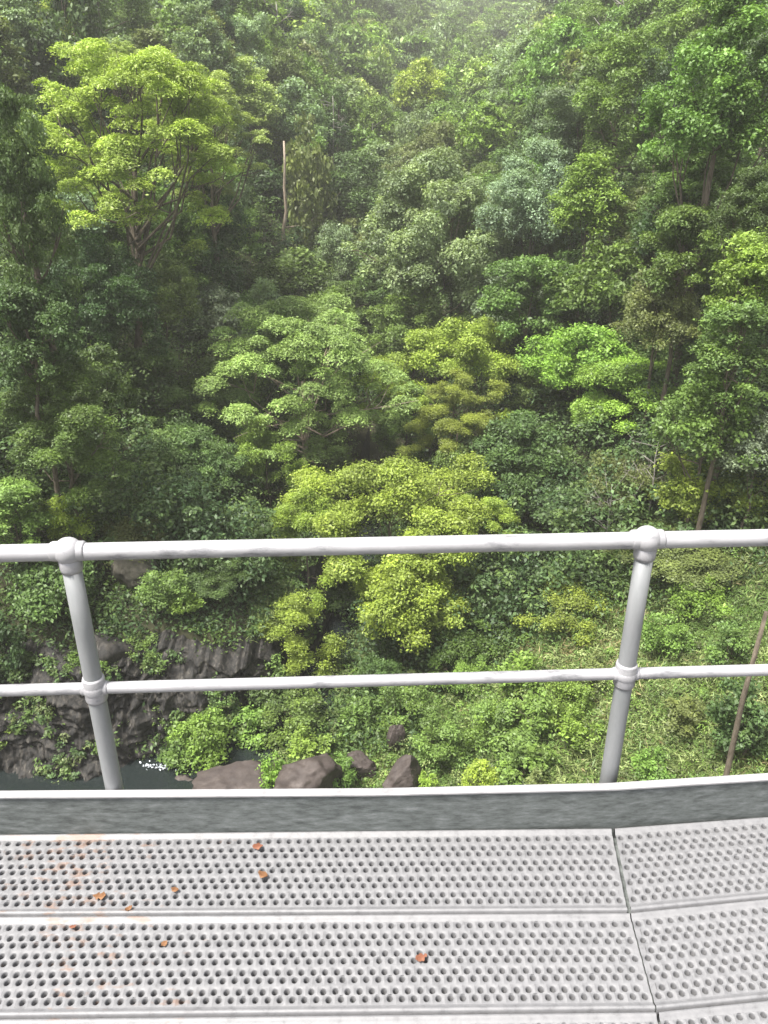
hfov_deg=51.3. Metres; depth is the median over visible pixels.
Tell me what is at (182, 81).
tree
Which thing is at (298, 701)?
shrub
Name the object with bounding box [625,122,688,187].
tree
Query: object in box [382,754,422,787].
boulder
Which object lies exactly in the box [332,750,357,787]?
shrub
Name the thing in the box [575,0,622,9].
tree
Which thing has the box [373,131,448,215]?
tree
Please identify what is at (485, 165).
tree
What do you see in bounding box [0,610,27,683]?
shrub
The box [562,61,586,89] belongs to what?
tree
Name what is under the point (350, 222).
tree
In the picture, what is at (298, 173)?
tree
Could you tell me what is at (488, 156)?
tree
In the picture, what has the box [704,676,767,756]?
shrub
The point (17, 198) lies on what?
tree
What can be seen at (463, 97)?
tree
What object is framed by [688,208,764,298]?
tree
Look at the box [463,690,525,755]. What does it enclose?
shrub
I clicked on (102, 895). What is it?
fallen leaf
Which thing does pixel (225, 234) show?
tree
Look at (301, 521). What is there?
tree
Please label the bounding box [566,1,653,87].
tree
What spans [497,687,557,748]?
shrub
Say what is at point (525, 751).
shrub
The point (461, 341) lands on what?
tree
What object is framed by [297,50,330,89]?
tree
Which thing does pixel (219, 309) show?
tree
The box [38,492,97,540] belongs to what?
shrub
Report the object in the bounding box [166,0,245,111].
tree
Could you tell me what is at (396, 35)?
distant forest
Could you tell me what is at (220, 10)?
tree
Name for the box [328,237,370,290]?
tree
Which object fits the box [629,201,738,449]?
tree
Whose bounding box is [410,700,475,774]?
shrub
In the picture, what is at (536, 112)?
tree
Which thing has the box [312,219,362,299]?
tree
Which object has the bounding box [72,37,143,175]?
tree
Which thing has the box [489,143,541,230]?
tree
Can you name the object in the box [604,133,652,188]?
tree
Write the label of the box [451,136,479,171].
tree
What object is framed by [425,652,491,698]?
shrub
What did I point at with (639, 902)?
bridge walkway
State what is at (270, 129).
tree
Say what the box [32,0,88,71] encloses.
tree
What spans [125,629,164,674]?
shrub
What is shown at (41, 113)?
tree
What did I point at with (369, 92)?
tree
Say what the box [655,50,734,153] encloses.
tree
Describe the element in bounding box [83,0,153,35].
tree
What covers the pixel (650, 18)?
tree
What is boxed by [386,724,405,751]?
boulder
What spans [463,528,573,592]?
tree
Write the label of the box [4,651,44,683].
shrub
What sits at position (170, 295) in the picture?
tree
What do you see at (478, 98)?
tree
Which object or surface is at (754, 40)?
tree
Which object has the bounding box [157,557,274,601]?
bush
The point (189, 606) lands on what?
shrub
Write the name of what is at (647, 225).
tree
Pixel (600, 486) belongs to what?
tree
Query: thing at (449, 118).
tree
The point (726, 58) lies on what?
tree
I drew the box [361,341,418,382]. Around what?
tree
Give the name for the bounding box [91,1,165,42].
tree
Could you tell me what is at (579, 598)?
tree
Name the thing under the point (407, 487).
tree
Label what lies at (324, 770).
boulder
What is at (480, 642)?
tree
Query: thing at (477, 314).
tree
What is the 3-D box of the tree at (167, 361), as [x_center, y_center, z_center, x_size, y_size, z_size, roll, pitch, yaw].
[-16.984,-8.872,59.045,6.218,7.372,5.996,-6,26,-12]
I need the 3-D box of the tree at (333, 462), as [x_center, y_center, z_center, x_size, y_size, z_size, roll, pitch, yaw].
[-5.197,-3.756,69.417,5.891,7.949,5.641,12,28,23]
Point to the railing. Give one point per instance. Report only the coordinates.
(94, 687)
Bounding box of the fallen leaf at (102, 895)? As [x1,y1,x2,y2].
[92,892,105,899]
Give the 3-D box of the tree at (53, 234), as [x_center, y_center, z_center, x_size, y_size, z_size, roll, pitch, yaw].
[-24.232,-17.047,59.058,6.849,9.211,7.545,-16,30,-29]
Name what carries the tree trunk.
on the terrain at (374, 456)
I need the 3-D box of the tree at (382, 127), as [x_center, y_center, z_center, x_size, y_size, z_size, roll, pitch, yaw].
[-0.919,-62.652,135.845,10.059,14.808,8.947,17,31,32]
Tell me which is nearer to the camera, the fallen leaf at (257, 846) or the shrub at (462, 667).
the fallen leaf at (257, 846)
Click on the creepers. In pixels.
(215, 697)
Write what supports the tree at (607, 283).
on the terrain at (374, 456)
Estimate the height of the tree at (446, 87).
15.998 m
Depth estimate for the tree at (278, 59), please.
109.32 m
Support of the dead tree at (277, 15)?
on the terrain at (374, 456)
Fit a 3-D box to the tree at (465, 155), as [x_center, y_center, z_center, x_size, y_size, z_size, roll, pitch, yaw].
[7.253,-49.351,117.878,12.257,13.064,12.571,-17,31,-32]
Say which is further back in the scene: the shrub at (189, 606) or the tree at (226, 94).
the tree at (226, 94)
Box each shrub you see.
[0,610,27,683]
[0,713,17,750]
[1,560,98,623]
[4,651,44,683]
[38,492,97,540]
[60,647,114,679]
[95,516,165,567]
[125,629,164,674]
[130,565,196,613]
[152,704,165,725]
[156,733,206,774]
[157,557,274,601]
[165,705,235,774]
[201,672,218,707]
[210,493,265,538]
[230,703,274,753]
[244,673,288,715]
[254,651,291,706]
[255,750,287,788]
[257,688,328,751]
[285,722,334,761]
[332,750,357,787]
[338,695,390,748]
[354,651,402,698]
[371,685,431,739]
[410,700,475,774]
[418,769,438,786]
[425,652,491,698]
[458,758,500,785]
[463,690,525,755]
[493,649,546,698]
[494,730,562,784]
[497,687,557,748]
[523,765,568,784]
[542,665,596,731]
[556,704,606,751]
[582,648,614,690]
[630,744,675,780]
[640,611,697,659]
[660,693,706,739]
[662,574,741,624]
[702,619,760,677]
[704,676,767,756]
[727,704,767,759]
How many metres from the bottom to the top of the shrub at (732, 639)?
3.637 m
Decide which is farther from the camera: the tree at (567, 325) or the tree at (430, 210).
the tree at (430, 210)
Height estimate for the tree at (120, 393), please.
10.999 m
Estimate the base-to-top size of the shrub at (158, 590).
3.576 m
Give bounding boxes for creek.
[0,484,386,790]
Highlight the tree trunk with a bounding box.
[723,611,767,775]
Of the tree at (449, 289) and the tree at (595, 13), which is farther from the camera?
the tree at (595, 13)
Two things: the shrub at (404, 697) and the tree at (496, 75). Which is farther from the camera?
the tree at (496, 75)
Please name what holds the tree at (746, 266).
on the terrain at (374, 456)
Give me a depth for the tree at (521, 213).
69.78 m
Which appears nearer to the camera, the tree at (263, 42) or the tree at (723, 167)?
the tree at (723, 167)
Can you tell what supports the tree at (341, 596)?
on the terrain at (374, 456)
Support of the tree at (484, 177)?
on the terrain at (374, 456)
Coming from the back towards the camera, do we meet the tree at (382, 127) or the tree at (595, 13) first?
the tree at (382, 127)
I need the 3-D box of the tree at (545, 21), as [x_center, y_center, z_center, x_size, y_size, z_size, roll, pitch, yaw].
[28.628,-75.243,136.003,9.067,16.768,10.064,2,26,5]
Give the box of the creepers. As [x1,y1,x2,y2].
[0,592,331,782]
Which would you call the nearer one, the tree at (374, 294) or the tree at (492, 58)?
the tree at (374, 294)
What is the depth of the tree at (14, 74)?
71.56 m
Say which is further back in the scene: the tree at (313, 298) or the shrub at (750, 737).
the tree at (313, 298)
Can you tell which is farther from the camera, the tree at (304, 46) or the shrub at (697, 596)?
the tree at (304, 46)
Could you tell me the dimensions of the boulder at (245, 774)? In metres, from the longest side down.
3.983 x 2.556 x 2.087 m
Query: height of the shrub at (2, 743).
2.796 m
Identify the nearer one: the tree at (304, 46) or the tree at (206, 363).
the tree at (206, 363)
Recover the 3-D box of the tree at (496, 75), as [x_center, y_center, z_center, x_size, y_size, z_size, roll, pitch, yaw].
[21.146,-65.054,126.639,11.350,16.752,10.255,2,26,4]
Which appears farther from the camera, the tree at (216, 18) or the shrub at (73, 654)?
the tree at (216, 18)
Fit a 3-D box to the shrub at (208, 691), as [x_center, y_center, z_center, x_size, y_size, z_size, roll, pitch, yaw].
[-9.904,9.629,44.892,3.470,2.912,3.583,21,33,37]
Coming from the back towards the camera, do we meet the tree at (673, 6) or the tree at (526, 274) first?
the tree at (673, 6)
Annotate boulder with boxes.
[94,629,137,666]
[111,559,156,590]
[175,774,192,780]
[192,760,272,788]
[273,753,343,788]
[347,750,375,779]
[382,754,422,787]
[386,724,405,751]
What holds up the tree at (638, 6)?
on the terrain at (374, 456)
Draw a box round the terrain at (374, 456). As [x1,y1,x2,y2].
[0,0,767,784]
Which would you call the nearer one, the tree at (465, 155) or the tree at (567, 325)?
the tree at (567, 325)
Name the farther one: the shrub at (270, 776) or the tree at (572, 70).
the tree at (572, 70)
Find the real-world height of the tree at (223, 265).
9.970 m
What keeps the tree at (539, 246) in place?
on the terrain at (374, 456)
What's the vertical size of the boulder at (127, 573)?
2.609 m
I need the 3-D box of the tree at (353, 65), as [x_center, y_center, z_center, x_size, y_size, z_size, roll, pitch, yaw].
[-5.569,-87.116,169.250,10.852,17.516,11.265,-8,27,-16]
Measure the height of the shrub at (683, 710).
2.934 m
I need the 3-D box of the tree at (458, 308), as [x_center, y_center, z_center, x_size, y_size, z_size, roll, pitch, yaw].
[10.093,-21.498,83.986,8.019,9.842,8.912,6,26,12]
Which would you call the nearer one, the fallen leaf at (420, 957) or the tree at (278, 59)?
the fallen leaf at (420, 957)
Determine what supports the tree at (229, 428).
on the terrain at (374, 456)
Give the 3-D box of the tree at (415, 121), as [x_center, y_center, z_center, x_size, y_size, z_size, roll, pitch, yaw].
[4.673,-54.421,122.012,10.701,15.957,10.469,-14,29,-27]
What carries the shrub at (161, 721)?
on the terrain at (374, 456)
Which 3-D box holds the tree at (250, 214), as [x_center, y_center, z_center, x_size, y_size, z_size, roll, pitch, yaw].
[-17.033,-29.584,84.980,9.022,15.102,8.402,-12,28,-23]
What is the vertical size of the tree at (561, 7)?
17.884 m
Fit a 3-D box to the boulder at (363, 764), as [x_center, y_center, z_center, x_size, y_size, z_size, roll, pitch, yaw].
[-1.214,13.098,41.378,1.692,1.627,1.387,0,26,0]
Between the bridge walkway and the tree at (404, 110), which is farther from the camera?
the tree at (404, 110)
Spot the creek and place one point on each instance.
(136, 775)
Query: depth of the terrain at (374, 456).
54.84 m
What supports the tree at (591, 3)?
on the terrain at (374, 456)
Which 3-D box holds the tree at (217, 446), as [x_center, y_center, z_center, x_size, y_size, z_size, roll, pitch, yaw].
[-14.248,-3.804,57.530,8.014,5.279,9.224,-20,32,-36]
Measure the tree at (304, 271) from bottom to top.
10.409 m
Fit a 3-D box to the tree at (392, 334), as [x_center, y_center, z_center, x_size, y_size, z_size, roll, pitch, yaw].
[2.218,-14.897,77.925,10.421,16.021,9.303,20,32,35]
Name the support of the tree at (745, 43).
on the terrain at (374, 456)
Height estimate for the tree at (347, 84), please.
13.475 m
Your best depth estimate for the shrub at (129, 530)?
45.88 m
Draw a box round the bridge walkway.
[0,773,767,1023]
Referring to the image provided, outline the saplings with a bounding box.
[0,0,767,671]
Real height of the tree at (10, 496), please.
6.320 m
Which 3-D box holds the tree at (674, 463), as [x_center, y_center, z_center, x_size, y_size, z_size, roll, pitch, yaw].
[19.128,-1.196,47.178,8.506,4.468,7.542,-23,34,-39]
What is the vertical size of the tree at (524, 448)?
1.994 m
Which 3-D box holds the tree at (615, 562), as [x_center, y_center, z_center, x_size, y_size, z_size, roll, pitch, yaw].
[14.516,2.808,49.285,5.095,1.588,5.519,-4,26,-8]
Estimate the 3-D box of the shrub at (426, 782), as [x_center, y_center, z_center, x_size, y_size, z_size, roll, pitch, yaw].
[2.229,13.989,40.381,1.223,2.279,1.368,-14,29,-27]
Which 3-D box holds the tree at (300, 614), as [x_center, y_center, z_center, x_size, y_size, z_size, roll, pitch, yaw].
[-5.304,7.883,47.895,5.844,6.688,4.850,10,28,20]
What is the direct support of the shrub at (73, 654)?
on the terrain at (374, 456)
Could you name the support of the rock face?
on the terrain at (374, 456)
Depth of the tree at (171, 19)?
100.29 m
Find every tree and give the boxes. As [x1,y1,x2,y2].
[0,0,48,92]
[0,16,34,97]
[0,37,247,372]
[0,46,89,539]
[0,94,58,192]
[0,277,91,536]
[0,358,136,540]
[0,476,56,566]
[1,0,45,27]
[2,67,56,132]
[10,204,77,278]
[16,18,91,173]
[16,220,87,299]
[31,227,171,370]
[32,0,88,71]
[36,0,113,106]
[36,187,114,263]
[48,338,147,492]
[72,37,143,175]
[82,148,213,307]
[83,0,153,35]
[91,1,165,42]
[100,31,139,98]
[112,24,187,176]
[113,344,191,433]
[118,249,201,375]
[135,420,250,491]
[144,69,271,284]
[145,22,163,33]
[147,8,167,27]
[153,0,194,59]
[153,157,257,289]
[156,280,251,354]
[158,0,233,19]
[158,0,243,60]
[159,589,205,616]
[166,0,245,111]
[166,9,249,90]
[169,229,246,302]
[175,356,259,424]
[188,292,423,465]
[200,334,259,385]
[202,156,267,288]
[206,383,264,443]
[209,0,260,45]
[209,95,258,252]
[215,54,285,147]
[220,11,277,97]
[222,426,282,500]
[229,0,291,44]
[232,276,326,441]
[232,416,308,511]
[234,288,258,334]
[236,166,287,203]
[239,28,273,99]
[239,118,294,164]
[241,244,339,296]
[255,588,349,676]
[256,0,294,37]
[258,14,295,52]
[260,45,314,155]
[261,75,335,151]
[264,479,365,616]
[269,0,309,51]
[272,47,339,116]
[276,450,499,588]
[280,0,333,54]
[280,110,337,250]
[281,37,322,85]
[281,132,328,184]
[289,27,323,65]
[293,426,354,497]
[294,284,363,436]
[296,39,332,84]
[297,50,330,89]
[302,18,338,81]
[312,148,405,238]
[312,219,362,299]
[318,51,350,86]
[318,95,347,184]
[319,95,371,154]
[320,278,376,343]
[323,556,384,617]
[324,120,352,206]
[325,77,367,124]
[326,216,371,267]
[327,84,349,154]
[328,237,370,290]
[331,123,384,183]
[336,52,382,92]
[336,138,403,234]
[339,143,527,385]
[345,77,366,97]
[346,241,403,332]
[348,77,388,116]
[349,313,544,453]
[349,554,473,665]
[357,94,400,140]
[357,278,448,422]
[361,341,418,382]
[369,380,438,465]
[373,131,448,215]
[380,95,398,114]
[382,107,430,146]
[387,82,423,117]
[390,56,456,108]
[390,96,433,160]
[396,367,511,467]
[402,149,472,228]
[406,131,475,172]
[408,210,489,315]
[414,78,458,108]
[417,117,469,225]
[422,97,478,127]
[425,596,531,665]
[428,170,497,230]
[428,442,469,513]
[429,111,464,137]
[438,60,464,101]
[441,164,485,227]
[446,268,486,323]
[446,494,521,593]
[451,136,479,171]
[452,54,499,98]
[453,88,480,102]
[454,97,518,158]
[455,309,496,371]
[460,406,585,516]
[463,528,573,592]
[467,89,501,114]
[467,136,516,172]
[468,258,550,356]
[471,170,526,256]
[472,135,588,256]
[472,253,589,409]
[473,161,506,175]
[479,53,505,104]
[481,33,541,106]
[481,43,524,107]
[482,437,548,462]
[484,27,536,83]
[487,103,518,136]
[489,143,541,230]
[493,231,566,258]
[493,322,543,396]
[495,56,538,121]
[503,15,596,109]
[503,354,562,418]
[505,80,562,152]
[507,103,546,149]
[509,1,590,123]
[509,576,614,647]
[511,321,648,431]
[518,228,576,294]
[518,247,602,323]
[523,115,599,286]
[525,476,612,532]
[530,12,566,37]
[535,85,628,256]
[535,316,600,394]
[543,56,635,233]
[543,150,632,325]
[544,238,658,387]
[553,45,614,86]
[561,0,592,17]
[562,0,618,50]
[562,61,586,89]
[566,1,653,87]
[566,24,669,240]
[566,346,685,435]
[568,168,617,239]
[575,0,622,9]
[577,0,622,37]
[582,463,644,531]
[589,185,671,261]
[592,550,632,574]
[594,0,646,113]
[595,513,747,591]
[603,187,649,247]
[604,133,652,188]
[609,263,703,448]
[609,305,697,362]
[617,0,691,66]
[618,148,717,288]
[623,435,689,519]
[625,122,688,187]
[626,181,714,262]
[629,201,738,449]
[631,0,703,65]
[631,45,701,263]
[633,0,767,396]
[637,133,767,357]
[641,0,717,29]
[646,366,765,530]
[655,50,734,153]
[657,0,729,88]
[672,318,767,399]
[680,295,767,569]
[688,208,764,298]
[700,227,767,527]
[703,164,767,457]
[706,164,765,235]
[706,410,767,552]
[738,0,767,142]
[739,4,767,164]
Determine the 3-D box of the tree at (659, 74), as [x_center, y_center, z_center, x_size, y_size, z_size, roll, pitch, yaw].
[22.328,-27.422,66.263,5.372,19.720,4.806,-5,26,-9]
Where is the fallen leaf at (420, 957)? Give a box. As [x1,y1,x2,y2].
[415,953,426,961]
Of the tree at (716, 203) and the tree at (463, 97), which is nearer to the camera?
the tree at (716, 203)
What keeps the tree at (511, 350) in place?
on the terrain at (374, 456)
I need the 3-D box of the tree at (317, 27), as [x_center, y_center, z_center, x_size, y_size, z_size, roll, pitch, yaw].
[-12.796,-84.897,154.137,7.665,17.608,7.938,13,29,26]
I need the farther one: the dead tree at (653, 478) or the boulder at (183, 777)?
the dead tree at (653, 478)
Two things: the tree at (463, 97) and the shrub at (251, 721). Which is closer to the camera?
the shrub at (251, 721)
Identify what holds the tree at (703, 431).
on the terrain at (374, 456)
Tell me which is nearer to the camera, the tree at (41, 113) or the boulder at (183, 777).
the boulder at (183, 777)
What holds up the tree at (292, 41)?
on the terrain at (374, 456)
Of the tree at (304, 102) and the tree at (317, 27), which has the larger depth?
the tree at (317, 27)
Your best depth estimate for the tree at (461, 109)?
131.44 m
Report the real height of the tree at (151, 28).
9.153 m
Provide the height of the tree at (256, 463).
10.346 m
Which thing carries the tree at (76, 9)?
on the terrain at (374, 456)
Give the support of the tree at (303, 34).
on the terrain at (374, 456)
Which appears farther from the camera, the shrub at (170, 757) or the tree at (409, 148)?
the tree at (409, 148)
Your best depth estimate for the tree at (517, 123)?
111.27 m
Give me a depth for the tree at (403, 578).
46.50 m
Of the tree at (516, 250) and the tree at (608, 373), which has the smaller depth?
the tree at (608, 373)
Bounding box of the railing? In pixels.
[0,525,767,789]
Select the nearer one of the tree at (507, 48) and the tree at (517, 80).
the tree at (517, 80)
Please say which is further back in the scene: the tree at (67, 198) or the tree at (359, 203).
the tree at (359, 203)
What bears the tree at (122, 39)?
on the terrain at (374, 456)
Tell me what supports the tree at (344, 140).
on the terrain at (374, 456)
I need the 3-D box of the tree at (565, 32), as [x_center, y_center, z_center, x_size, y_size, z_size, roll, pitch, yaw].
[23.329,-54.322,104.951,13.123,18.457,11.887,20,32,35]
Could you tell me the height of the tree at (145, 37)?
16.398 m
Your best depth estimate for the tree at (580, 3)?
149.27 m
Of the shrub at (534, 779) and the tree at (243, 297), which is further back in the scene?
the tree at (243, 297)
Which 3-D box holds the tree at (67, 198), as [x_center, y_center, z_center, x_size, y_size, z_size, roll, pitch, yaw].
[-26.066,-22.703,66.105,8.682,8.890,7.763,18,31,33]
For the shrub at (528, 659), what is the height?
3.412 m
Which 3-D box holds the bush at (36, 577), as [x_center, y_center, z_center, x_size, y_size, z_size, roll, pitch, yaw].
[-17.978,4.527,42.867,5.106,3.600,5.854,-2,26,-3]
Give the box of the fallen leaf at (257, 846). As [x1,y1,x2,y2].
[252,843,262,849]
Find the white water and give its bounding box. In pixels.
[139,760,176,770]
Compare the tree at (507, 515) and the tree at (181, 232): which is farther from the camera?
the tree at (181, 232)
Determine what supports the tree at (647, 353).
on the terrain at (374, 456)
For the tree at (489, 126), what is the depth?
108.52 m
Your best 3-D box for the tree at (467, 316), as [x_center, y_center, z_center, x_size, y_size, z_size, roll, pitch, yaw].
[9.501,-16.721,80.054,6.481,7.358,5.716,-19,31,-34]
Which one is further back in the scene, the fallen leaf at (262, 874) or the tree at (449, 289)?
the tree at (449, 289)
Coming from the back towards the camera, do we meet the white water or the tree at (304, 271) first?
the tree at (304, 271)
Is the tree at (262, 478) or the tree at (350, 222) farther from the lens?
the tree at (350, 222)
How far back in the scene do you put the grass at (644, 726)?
41.33 m
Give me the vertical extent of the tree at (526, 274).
14.571 m
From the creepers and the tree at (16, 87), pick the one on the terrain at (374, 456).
the tree at (16, 87)
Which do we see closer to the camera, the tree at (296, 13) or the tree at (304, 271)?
the tree at (304, 271)
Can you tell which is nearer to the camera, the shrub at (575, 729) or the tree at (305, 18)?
the shrub at (575, 729)
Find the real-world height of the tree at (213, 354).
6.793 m
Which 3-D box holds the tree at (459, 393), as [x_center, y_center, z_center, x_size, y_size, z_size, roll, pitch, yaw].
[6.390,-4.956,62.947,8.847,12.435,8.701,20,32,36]
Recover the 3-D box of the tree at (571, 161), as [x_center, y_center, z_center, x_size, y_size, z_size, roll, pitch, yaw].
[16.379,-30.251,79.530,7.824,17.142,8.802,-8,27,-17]
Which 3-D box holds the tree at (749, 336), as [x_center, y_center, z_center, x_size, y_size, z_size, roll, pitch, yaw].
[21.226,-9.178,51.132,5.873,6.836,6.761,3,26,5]
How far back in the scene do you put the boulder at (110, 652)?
41.89 m
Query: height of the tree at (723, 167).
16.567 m
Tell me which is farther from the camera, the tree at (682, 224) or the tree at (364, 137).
the tree at (364, 137)
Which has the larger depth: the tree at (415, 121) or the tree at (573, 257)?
the tree at (415, 121)
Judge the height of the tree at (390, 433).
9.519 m
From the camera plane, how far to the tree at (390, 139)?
131.85 m
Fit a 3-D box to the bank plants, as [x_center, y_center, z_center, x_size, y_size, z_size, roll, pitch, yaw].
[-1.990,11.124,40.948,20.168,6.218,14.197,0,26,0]
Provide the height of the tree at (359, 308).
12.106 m
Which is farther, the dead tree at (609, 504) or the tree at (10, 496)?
the dead tree at (609, 504)
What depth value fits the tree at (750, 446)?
42.11 m
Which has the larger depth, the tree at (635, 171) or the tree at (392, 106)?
the tree at (392, 106)
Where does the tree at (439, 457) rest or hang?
on the terrain at (374, 456)
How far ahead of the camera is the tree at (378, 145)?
109.63 m
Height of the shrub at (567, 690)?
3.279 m
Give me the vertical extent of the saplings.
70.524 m
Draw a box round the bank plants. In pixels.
[166,612,529,787]
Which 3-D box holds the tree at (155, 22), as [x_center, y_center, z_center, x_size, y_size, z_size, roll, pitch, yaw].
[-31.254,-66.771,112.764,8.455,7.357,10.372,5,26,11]
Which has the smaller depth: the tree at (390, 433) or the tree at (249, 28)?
the tree at (390, 433)
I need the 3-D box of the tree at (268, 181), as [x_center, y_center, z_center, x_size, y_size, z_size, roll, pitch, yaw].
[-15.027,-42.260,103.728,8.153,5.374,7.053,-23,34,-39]
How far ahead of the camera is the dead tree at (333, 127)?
108.65 m
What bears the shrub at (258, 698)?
on the terrain at (374, 456)
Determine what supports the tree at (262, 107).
on the terrain at (374, 456)
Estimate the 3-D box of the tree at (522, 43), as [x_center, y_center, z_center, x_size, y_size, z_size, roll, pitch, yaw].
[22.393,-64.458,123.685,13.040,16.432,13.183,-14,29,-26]
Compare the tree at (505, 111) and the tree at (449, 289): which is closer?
the tree at (449, 289)
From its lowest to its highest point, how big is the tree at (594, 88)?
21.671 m
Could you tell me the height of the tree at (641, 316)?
12.949 m
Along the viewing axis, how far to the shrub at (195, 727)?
41.90 m
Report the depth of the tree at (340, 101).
113.74 m
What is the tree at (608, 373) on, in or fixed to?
on the terrain at (374, 456)
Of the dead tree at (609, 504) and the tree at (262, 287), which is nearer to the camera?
the dead tree at (609, 504)
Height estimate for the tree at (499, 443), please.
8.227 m
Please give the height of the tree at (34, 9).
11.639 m
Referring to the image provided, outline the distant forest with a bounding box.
[278,0,589,111]
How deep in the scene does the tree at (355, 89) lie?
141.81 m
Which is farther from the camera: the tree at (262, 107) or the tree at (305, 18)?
the tree at (305, 18)
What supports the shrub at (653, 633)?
on the terrain at (374, 456)
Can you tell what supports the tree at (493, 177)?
on the terrain at (374, 456)
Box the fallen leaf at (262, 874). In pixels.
[258,870,266,877]
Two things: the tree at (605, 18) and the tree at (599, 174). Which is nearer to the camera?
the tree at (599, 174)
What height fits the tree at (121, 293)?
12.542 m
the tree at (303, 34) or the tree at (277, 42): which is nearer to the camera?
the tree at (277, 42)
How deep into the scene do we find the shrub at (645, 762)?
35.67 m
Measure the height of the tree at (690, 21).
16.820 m
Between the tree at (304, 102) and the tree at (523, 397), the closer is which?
the tree at (523, 397)
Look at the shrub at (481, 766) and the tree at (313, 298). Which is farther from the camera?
the tree at (313, 298)
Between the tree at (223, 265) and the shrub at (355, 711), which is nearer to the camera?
the shrub at (355, 711)
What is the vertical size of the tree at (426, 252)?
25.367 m
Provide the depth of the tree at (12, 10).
75.61 m
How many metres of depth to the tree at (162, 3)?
122.93 m
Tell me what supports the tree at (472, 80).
on the terrain at (374, 456)
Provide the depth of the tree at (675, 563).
44.05 m
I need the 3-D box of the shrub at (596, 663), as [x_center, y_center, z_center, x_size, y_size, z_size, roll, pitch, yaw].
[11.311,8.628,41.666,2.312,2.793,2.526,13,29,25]
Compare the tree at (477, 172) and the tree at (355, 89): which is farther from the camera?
the tree at (355, 89)
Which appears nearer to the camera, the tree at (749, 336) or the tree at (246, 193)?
the tree at (749, 336)
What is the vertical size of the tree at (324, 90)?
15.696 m
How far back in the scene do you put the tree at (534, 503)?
52.08 m
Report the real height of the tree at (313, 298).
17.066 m
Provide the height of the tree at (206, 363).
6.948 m
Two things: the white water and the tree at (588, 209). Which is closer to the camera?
the white water
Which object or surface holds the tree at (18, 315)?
on the terrain at (374, 456)
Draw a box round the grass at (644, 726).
[240,486,767,787]
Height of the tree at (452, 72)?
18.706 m
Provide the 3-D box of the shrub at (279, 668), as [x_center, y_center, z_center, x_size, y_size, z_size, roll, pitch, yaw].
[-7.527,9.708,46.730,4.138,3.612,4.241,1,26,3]
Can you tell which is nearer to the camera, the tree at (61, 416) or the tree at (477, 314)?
the tree at (61, 416)
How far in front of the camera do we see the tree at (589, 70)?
81.60 m
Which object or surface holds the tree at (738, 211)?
on the terrain at (374, 456)
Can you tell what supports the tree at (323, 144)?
on the terrain at (374, 456)
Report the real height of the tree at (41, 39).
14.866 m
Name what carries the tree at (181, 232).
on the terrain at (374, 456)
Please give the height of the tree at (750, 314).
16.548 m
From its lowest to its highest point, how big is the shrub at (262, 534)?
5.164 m
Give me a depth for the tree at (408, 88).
144.25 m
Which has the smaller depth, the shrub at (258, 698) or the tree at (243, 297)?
the shrub at (258, 698)
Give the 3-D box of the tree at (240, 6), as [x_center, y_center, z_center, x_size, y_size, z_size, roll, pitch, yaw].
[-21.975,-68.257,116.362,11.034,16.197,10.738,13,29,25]
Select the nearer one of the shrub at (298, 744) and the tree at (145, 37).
the shrub at (298, 744)
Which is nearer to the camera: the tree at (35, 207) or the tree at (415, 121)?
the tree at (35, 207)
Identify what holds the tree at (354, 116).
on the terrain at (374, 456)
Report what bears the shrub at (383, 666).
on the terrain at (374, 456)
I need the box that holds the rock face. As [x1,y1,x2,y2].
[0,427,369,781]
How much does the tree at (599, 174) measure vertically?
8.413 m
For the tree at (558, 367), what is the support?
on the terrain at (374, 456)
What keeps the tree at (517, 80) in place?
on the terrain at (374, 456)
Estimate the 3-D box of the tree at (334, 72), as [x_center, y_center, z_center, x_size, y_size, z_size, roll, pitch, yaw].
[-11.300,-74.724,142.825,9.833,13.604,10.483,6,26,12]
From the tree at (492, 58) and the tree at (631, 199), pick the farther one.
the tree at (492, 58)
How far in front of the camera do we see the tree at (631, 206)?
63.83 m
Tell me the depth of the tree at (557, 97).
72.27 m
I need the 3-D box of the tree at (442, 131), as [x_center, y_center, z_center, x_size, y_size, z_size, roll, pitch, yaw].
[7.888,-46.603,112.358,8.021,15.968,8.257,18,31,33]
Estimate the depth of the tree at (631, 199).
70.78 m
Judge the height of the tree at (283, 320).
18.770 m
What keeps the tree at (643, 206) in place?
on the terrain at (374, 456)
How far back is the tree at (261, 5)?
121.63 m
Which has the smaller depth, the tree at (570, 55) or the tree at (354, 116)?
the tree at (570, 55)

